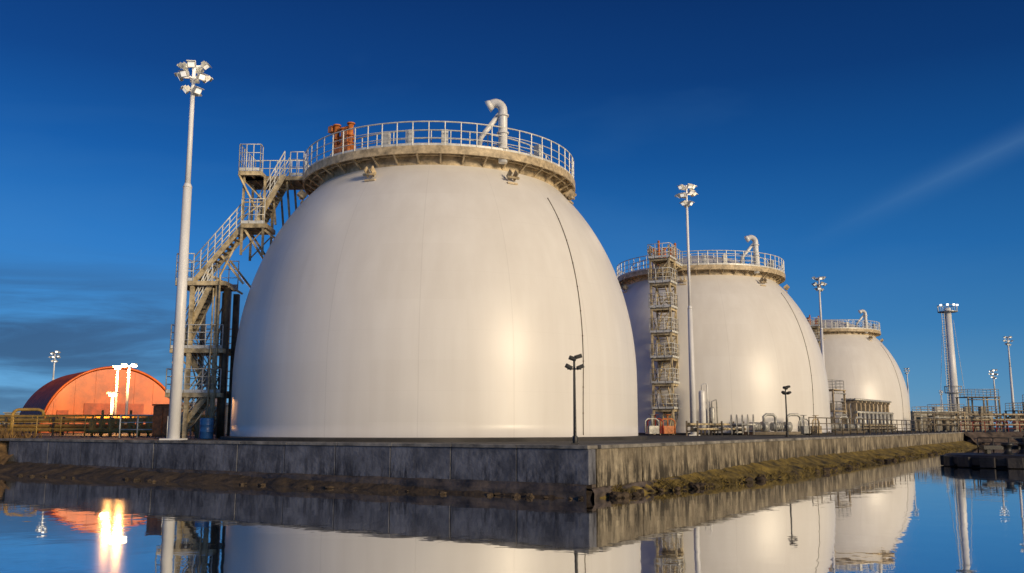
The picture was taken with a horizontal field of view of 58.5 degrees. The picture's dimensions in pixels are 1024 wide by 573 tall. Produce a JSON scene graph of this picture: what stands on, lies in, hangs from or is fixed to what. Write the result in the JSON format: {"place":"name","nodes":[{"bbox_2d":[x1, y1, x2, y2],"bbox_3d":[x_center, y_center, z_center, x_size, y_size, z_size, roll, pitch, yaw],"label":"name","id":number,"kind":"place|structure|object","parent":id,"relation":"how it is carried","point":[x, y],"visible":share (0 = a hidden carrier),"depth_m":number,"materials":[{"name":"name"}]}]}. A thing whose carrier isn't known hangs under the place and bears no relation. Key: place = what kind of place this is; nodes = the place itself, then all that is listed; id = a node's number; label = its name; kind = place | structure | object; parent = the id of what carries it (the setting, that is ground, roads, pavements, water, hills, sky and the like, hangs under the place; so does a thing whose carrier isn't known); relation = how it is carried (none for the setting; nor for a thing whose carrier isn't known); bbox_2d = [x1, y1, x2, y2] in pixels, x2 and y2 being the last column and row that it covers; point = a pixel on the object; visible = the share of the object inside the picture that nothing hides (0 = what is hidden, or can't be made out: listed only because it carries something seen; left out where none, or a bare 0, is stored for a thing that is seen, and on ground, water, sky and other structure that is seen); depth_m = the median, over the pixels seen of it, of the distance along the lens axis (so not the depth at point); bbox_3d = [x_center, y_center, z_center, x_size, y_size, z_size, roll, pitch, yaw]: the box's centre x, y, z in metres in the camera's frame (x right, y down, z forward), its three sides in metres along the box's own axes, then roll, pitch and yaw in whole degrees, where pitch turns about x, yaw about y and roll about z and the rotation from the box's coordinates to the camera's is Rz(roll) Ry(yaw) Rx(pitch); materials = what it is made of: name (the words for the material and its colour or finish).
{"place":"outdoors","nodes":[
{"label":"outdoors","id":0,"kind":"place"},
{"bbox_2d":[0,441,12,464],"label":"shore","id":1,"kind":"structure","parent":0,"point":[4,450],"depth_m":41.89,"materials":[{"name":"brown soil"}]},
{"bbox_2d":[0,426,41,437],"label":"dry grass","id":2,"kind":"structure","parent":1,"relation":"on","point":[14,435],"depth_m":44.87,"materials":[{"name":"brown plant"}]},
{"bbox_2d":[0,461,592,498],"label":"mud bank","id":3,"kind":"structure","parent":0,"point":[40,469],"depth_m":33.80,"materials":[{"name":"brown soil"}]},
{"bbox_2d":[0,434,1023,572],"bbox_3d":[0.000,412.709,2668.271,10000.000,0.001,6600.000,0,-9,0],"label":"water","id":4,"kind":"structure","parent":0,"point":[928,514],"depth_m":18.45,"materials":[{"name":"blue liquid"}]},
{"bbox_2d":[27,463,677,498],"bbox_3d":[12.625,12.669,69.175,29.950,0.867,85.737,-6,-10,32],"label":"footing","id":5,"kind":"object","parent":4,"relation":"in","point":[567,490],"visible":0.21,"depth_m":28.29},
{"bbox_2d":[7,450,945,498],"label":"wall foot stones","id":6,"kind":"object","parent":5,"relation":"on","point":[639,492],"depth_m":30.34,"materials":[{"name":"grey stone"}]},
{"bbox_2d":[8,433,964,486],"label":"quay wall","id":7,"kind":"structure","parent":5,"relation":"on","point":[608,467],"depth_m":31.72,"materials":[{"name":"concrete"}]},
{"bbox_2d":[0,432,963,448],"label":"coping","id":8,"kind":"object","parent":7,"relation":"on","point":[608,446],"visible":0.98,"depth_m":32.36,"materials":[{"name":"concrete"}]},
{"bbox_2d":[586,484,595,497],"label":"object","id":9,"kind":"object","parent":4,"relation":"in","point":[591,486],"visible":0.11,"depth_m":26.10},
{"bbox_2d":[940,437,1023,468],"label":"mooring dolphin","id":10,"kind":"object","parent":4,"relation":"in","point":[1007,458],"visible":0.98,"depth_m":46.11,"materials":[{"name":"black concrete"}]},
{"bbox_2d":[0,0,1023,426],"label":"sky","id":11,"kind":"structure","parent":0,"point":[873,148],"materials":[{"name":"blue"}]},
{"bbox_2d":[3,427,1023,444],"bbox_3d":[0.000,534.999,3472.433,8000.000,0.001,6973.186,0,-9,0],"label":"ground","id":12,"kind":"structure","parent":0,"point":[649,439],"depth_m":48.09,"materials":[{"name":"grey concrete"}]},
{"bbox_2d":[3,412,19,423],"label":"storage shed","id":13,"kind":"structure","parent":12,"relation":"on","point":[9,413],"depth_m":163.92,"materials":[{"name":"metal"}]},
{"bbox_2d":[9,408,44,431],"bbox_3d":[-28.576,7.992,53.912,2.019,1.635,0.180,0,-9,0],"label":"pipe loop","id":14,"kind":"object","parent":12,"relation":"on","point":[27,409],"visible":0.87,"depth_m":53.94,"materials":[{"name":"yellow paint"}]},
{"bbox_2d":[49,350,60,379],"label":"floodlight mast","id":15,"kind":"object","parent":12,"relation":"on","point":[55,356],"visible":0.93,"depth_m":129.68,"materials":[{"name":"metal"}]},
{"bbox_2d":[19,366,169,432],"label":"arched hangar","id":16,"kind":"structure","parent":12,"relation":"on","point":[83,393],"depth_m":89.35,"materials":[{"name":"orange metal"}]},
{"bbox_2d":[57,403,143,432],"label":"doors","id":17,"kind":"structure","parent":16,"relation":"in","point":[89,408],"depth_m":88.77,"materials":[{"name":"orange metal"}]},
{"bbox_2d":[0,417,204,435],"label":"pipe rack","id":18,"kind":"object","parent":12,"relation":"on","point":[52,428],"visible":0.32,"depth_m":56.14,"materials":[{"name":"beige metal"}]},
{"bbox_2d":[0,415,204,434],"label":"handrail fence","id":19,"kind":"object","parent":12,"relation":"on","point":[52,415],"visible":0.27,"depth_m":60.33,"materials":[{"name":"metal"}]},
{"bbox_2d":[0,415,208,435],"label":"handrail fence","id":20,"kind":"object","parent":12,"relation":"on","point":[61,422],"visible":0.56,"depth_m":52.60,"materials":[{"name":"metal"}]},
{"bbox_2d":[0,416,215,433],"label":"pipe rack","id":21,"kind":"object","parent":12,"relation":"on","point":[94,417],"visible":0.05,"depth_m":68.02,"materials":[{"name":"metal"}]},
{"bbox_2d":[107,392,118,433],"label":"yard lamp","id":22,"kind":"object","parent":12,"relation":"on","point":[113,394],"visible":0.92,"depth_m":67.40,"materials":[{"name":"metal"}]},
{"bbox_2d":[113,366,120,414],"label":"yard lamp","id":23,"kind":"object","parent":12,"relation":"on","point":[115,401],"visible":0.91,"depth_m":79.02,"materials":[{"name":"metal"}]},
{"bbox_2d":[85,410,152,435],"bbox_3d":[-22.250,7.981,53.407,5.300,1.502,0.250,0,-9,0],"label":"valve manifold","id":24,"kind":"object","parent":12,"relation":"on","point":[101,430],"visible":0.63,"depth_m":53.31,"materials":[{"name":"yellow paint"}]},
{"bbox_2d":[121,363,137,423],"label":"yard lamp","id":25,"kind":"object","parent":12,"relation":"on","point":[128,380],"visible":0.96,"depth_m":77.58,"materials":[{"name":"metal"}]},
{"bbox_2d":[118,415,191,437],"bbox_3d":[-17.650,6.910,45.225,3.798,1.130,0.070,-1,-9,8],"label":"handrail fence","id":26,"kind":"object","parent":12,"relation":"on","point":[137,422],"visible":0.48,"depth_m":45.36,"materials":[{"name":"metal"}]},
{"bbox_2d":[152,404,168,436],"bbox_3d":[-17.100,6.595,45.021,1.100,1.590,0.600,0,-9,0],"label":"control cabinet","id":27,"kind":"object","parent":12,"relation":"on","point":[160,415],"visible":0.7,"depth_m":44.74,"materials":[{"name":"brown metal"}]},
{"bbox_2d":[159,60,212,439],"bbox_3d":[-13.899,-1.769,38.730,1.573,16.311,1.609,0,-9,0],"label":"floodlight mast","id":28,"kind":"object","parent":12,"relation":"on","point":[174,417],"visible":0.99,"depth_m":38.41,"materials":[{"name":"metal"}]},
{"bbox_2d":[181,399,227,433],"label":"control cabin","id":29,"kind":"object","parent":12,"relation":"on","point":[204,413],"visible":0.01,"depth_m":70.14,"materials":[{"name":"metal"}]},
{"bbox_2d":[188,406,216,433],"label":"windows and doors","id":30,"kind":"structure","parent":29,"relation":"in","point":[209,406],"depth_m":70.10,"materials":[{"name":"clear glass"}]},
{"bbox_2d":[199,418,213,438],"bbox_3d":[-13.600,6.322,40.712,0.620,0.920,0.620,0,-9,0],"label":"plastic barrel","id":31,"kind":"object","parent":12,"relation":"on","point":[206,431],"visible":1,"depth_m":40.48,"materials":[{"name":"blue plastic"}]},
{"bbox_2d":[165,144,304,438],"bbox_3d":[-12.900,0.316,43.806,6.080,13.980,2.792,0,-9,0],"label":"access stair","id":32,"kind":"object","parent":12,"relation":"on","point":[206,286],"visible":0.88,"depth_m":43.11,"materials":[{"name":"metal"}]},
{"bbox_2d":[220,99,646,441],"bbox_3d":[-3.550,-0.051,44.688,19.800,14.928,19.800,0,-9,0],"label":"storage tank","id":33,"kind":"object","parent":12,"relation":"on","point":[410,290],"visible":0.99,"depth_m":36.67,"materials":[{"name":"white metal"}]},
{"bbox_2d":[1,415,1011,428],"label":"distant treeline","id":34,"kind":"object","parent":12,"relation":"on","point":[993,421],"visible":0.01,"depth_m":310.55,"materials":[{"name":"green plant"}]},
{"bbox_2d":[565,354,583,443],"bbox_3d":[1.933,3.456,28.170,0.605,2.768,0.285,1,-9,-6],"label":"lamp post","id":35,"kind":"object","parent":12,"relation":"on","point":[573,368],"visible":1,"depth_m":28.19,"materials":[{"name":"black metal"}]},
{"bbox_2d":[644,414,659,433],"bbox_3d":[8.900,8.742,58.147,1.092,1.240,0.500,4,-9,-23],"label":"valve station","id":36,"kind":"object","parent":12,"relation":"on","point":[651,429],"visible":1,"depth_m":57.94,"materials":[{"name":"metal"}]},
{"bbox_2d":[647,414,663,433],"bbox_3d":[9.300,8.925,59.333,1.092,1.240,0.500,0,-9,0],"label":"valve station","id":37,"kind":"object","parent":12,"relation":"on","point":[662,432],"visible":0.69,"depth_m":59.29,"materials":[{"name":"grey paint"}]},
{"bbox_2d":[647,241,682,434],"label":"stair tower","id":38,"kind":"structure","parent":12,"relation":"on","point":[668,262],"depth_m":63.99,"materials":[{"name":"metal"}]},
{"bbox_2d":[660,414,675,433],"bbox_3d":[10.200,9.016,59.926,1.092,1.240,0.500,2,-9,-11],"label":"valve station","id":39,"kind":"object","parent":12,"relation":"on","point":[669,429],"visible":0.92,"depth_m":59.71,"materials":[{"name":"orange paint"}]},
{"bbox_2d":[675,183,699,435],"bbox_3d":[11.308,1.300,58.078,1.534,16.129,1.538,0,-9,0],"label":"floodlight mast","id":40,"kind":"object","parent":12,"relation":"on","point":[692,193],"visible":1,"depth_m":57.83,"materials":[{"name":"metal"}]},
{"bbox_2d":[699,383,708,434],"bbox_3d":[12.998,8.266,61.964,0.636,3.543,0.440,0,-9,0],"label":"pressure vessel","id":41,"kind":"object","parent":12,"relation":"on","point":[702,411],"visible":0.88,"depth_m":61.83,"materials":[{"name":"white paint"}]},
{"bbox_2d":[709,399,718,434],"bbox_3d":[13.798,8.916,62.572,0.596,2.442,0.400,0,-9,0],"label":"pressure vessel","id":42,"kind":"object","parent":12,"relation":"on","point":[712,413],"visible":0.76,"depth_m":62.47,"materials":[{"name":"metal"}]},
{"bbox_2d":[617,235,836,434],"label":"storage tank","id":43,"kind":"object","parent":12,"relation":"on","point":[756,347],"visible":0.79,"depth_m":65.26,"materials":[{"name":"white metal"}]},
{"bbox_2d":[730,414,755,434],"bbox_3d":[14.600,8.736,57.844,1.600,1.300,1.300,-3,-9,17],"label":"pipe manifold","id":44,"kind":"object","parent":12,"relation":"on","point":[742,424],"visible":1,"depth_m":57.71,"materials":[{"name":"metal"}]},
{"bbox_2d":[743,413,777,434],"bbox_3d":[16.673,9.166,60.909,2.595,1.442,0.900,5,-10,-28],"label":"pump skid","id":45,"kind":"object","parent":12,"relation":"on","point":[763,426],"visible":0.83,"depth_m":60.65,"materials":[{"name":"metal"}]},
{"bbox_2d":[769,413,802,434],"bbox_3d":[18.489,9.313,61.861,2.595,1.442,0.900,3,-9,-17],"label":"pump skid","id":46,"kind":"object","parent":12,"relation":"on","point":[779,426],"visible":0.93,"depth_m":61.57,"materials":[{"name":"metal"}]},
{"bbox_2d":[781,385,790,436],"bbox_3d":[14.885,6.743,49.522,0.605,2.768,0.285,5,-10,-28],"label":"lamp post","id":47,"kind":"object","parent":12,"relation":"on","point":[785,393],"visible":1,"depth_m":49.54,"materials":[{"name":"black metal"}]},
{"bbox_2d":[686,421,896,435],"bbox_3d":[26.982,12.268,79.280,0.839,0.900,57.349,-6,-11,34],"label":"pipe rack","id":48,"kind":"object","parent":12,"relation":"on","point":[697,429],"visible":0.33,"depth_m":59.16,"materials":[{"name":"metal"}]},
{"bbox_2d":[798,415,810,432],"bbox_3d":[19.900,9.381,62.298,1.092,1.240,0.500,6,-11,-34],"label":"valve station","id":49,"kind":"object","parent":12,"relation":"on","point":[804,428],"visible":0.88,"depth_m":62.05,"materials":[{"name":"metal"}]},
{"bbox_2d":[807,315,820,349],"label":"stair tower","id":50,"kind":"structure","parent":12,"relation":"on","point":[815,326],"depth_m":107.91,"materials":[{"name":"metal"}]},
{"bbox_2d":[810,415,821,432],"bbox_3d":[21.200,9.609,63.781,0.500,1.240,1.092,-8,-12,44],"label":"valve station","id":51,"kind":"object","parent":12,"relation":"on","point":[814,429],"visible":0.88,"depth_m":63.54,"materials":[{"name":"beige metal"}]},
{"bbox_2d":[811,276,826,363],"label":"floodlight mast","id":52,"kind":"object","parent":12,"relation":"on","point":[819,284],"visible":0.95,"depth_m":95.63,"materials":[{"name":"metal"}]},
{"bbox_2d":[828,379,846,430],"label":"process frame","id":53,"kind":"object","parent":12,"relation":"on","point":[832,407],"visible":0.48,"depth_m":94.21,"materials":[{"name":"beige metal"}]},
{"bbox_2d":[831,416,849,433],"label":"pump skid","id":54,"kind":"object","parent":12,"relation":"on","point":[839,428],"visible":0.6,"depth_m":73.09,"materials":[{"name":"metal"}]},
{"bbox_2d":[845,416,865,432],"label":"pump skid","id":55,"kind":"object","parent":12,"relation":"on","point":[853,427],"visible":0.53,"depth_m":79.02,"materials":[{"name":"metal"}]},
{"bbox_2d":[806,309,914,431],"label":"storage tank","id":56,"kind":"object","parent":12,"relation":"on","point":[861,362],"visible":0.45,"depth_m":109.11,"materials":[{"name":"white metal"}]},
{"bbox_2d":[840,398,893,431],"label":"pipe trestle","id":57,"kind":"object","parent":12,"relation":"on","point":[868,409],"visible":0.67,"depth_m":100.75,"materials":[{"name":"beige metal"}]},
{"bbox_2d":[808,417,934,435],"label":"handrail fence","id":58,"kind":"object","parent":12,"relation":"on","point":[881,428],"visible":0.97,"depth_m":69.44,"materials":[{"name":"metal"}]},
{"bbox_2d":[904,368,909,401],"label":"floodlight mast","id":59,"kind":"object","parent":12,"relation":"on","point":[906,373],"visible":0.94,"depth_m":139.33,"materials":[{"name":"metal"}]},
{"bbox_2d":[911,406,955,431],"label":"process frame","id":60,"kind":"object","parent":12,"relation":"on","point":[937,428],"visible":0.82,"depth_m":112.31,"materials":[{"name":"metal"}]},
{"bbox_2d":[910,407,956,412],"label":"roof","id":61,"kind":"structure","parent":60,"relation":"attached to","point":[933,410],"depth_m":130.11,"materials":[{"name":"metal"}]},
{"bbox_2d":[926,404,966,430],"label":"process frame","id":62,"kind":"object","parent":12,"relation":"on","point":[957,409],"visible":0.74,"depth_m":116.44,"materials":[{"name":"beige metal"}]},
{"bbox_2d":[937,304,966,428],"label":"chimney stack","id":63,"kind":"object","parent":12,"relation":"on","point":[952,384],"visible":0.9,"depth_m":149.53,"materials":[{"name":"paint"}]},
{"bbox_2d":[927,413,1023,431],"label":"pipe rack","id":64,"kind":"object","parent":12,"relation":"on","point":[1004,425],"visible":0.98,"depth_m":107.50,"materials":[{"name":"beige metal"}]},
{"bbox_2d":[955,389,1001,430],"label":"process frame","id":65,"kind":"object","parent":12,"relation":"on","point":[983,409],"visible":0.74,"depth_m":119.40,"materials":[{"name":"metal"}]},
{"bbox_2d":[960,422,1020,431],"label":"handrail fence","id":66,"kind":"object","parent":12,"relation":"on","point":[996,426],"visible":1,"depth_m":102.61,"materials":[{"name":"grey metal"}]},
{"bbox_2d":[988,369,998,430],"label":"floodlight mast","id":67,"kind":"object","parent":12,"relation":"on","point":[993,377],"visible":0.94,"depth_m":119.23,"materials":[{"name":"metal"}]},
{"bbox_2d":[1002,336,1016,430],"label":"floodlight mast","id":68,"kind":"object","parent":12,"relation":"on","point":[1008,344],"visible":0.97,"depth_m":120.55,"materials":[{"name":"metal"}]},
{"bbox_2d":[1005,403,1023,430],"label":"process frame","id":69,"kind":"object","parent":12,"relation":"on","point":[1016,422],"visible":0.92,"depth_m":117.78,"materials":[{"name":"metal"}]},
{"bbox_2d":[600,441,978,497],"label":"mossy bank","id":70,"kind":"structure","parent":0,"point":[771,465],"depth_m":41.82,"materials":[{"name":"brown plant"}]},
{"bbox_2d":[611,446,962,493],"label":"bank weeds","id":71,"kind":"object","parent":70,"relation":"on","point":[662,481],"visible":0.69,"depth_m":36.21,"materials":[{"name":"green plant"}]},
{"bbox_2d":[911,412,960,430],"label":"walls","id":72,"kind":"structure","parent":0,"point":[915,417],"depth_m":130.20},
{"bbox_2d":[961,412,993,429],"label":"walls","id":73,"kind":"structure","parent":0,"point":[991,422],"depth_m":165.29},
{"bbox_2d":[964,432,1023,445],"bbox_3d":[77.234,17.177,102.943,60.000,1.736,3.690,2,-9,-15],"label":"shore","id":74,"kind":"structure","parent":0,"point":[971,435],"depth_m":97.11,"materials":[{"name":"stone"}]}
]}

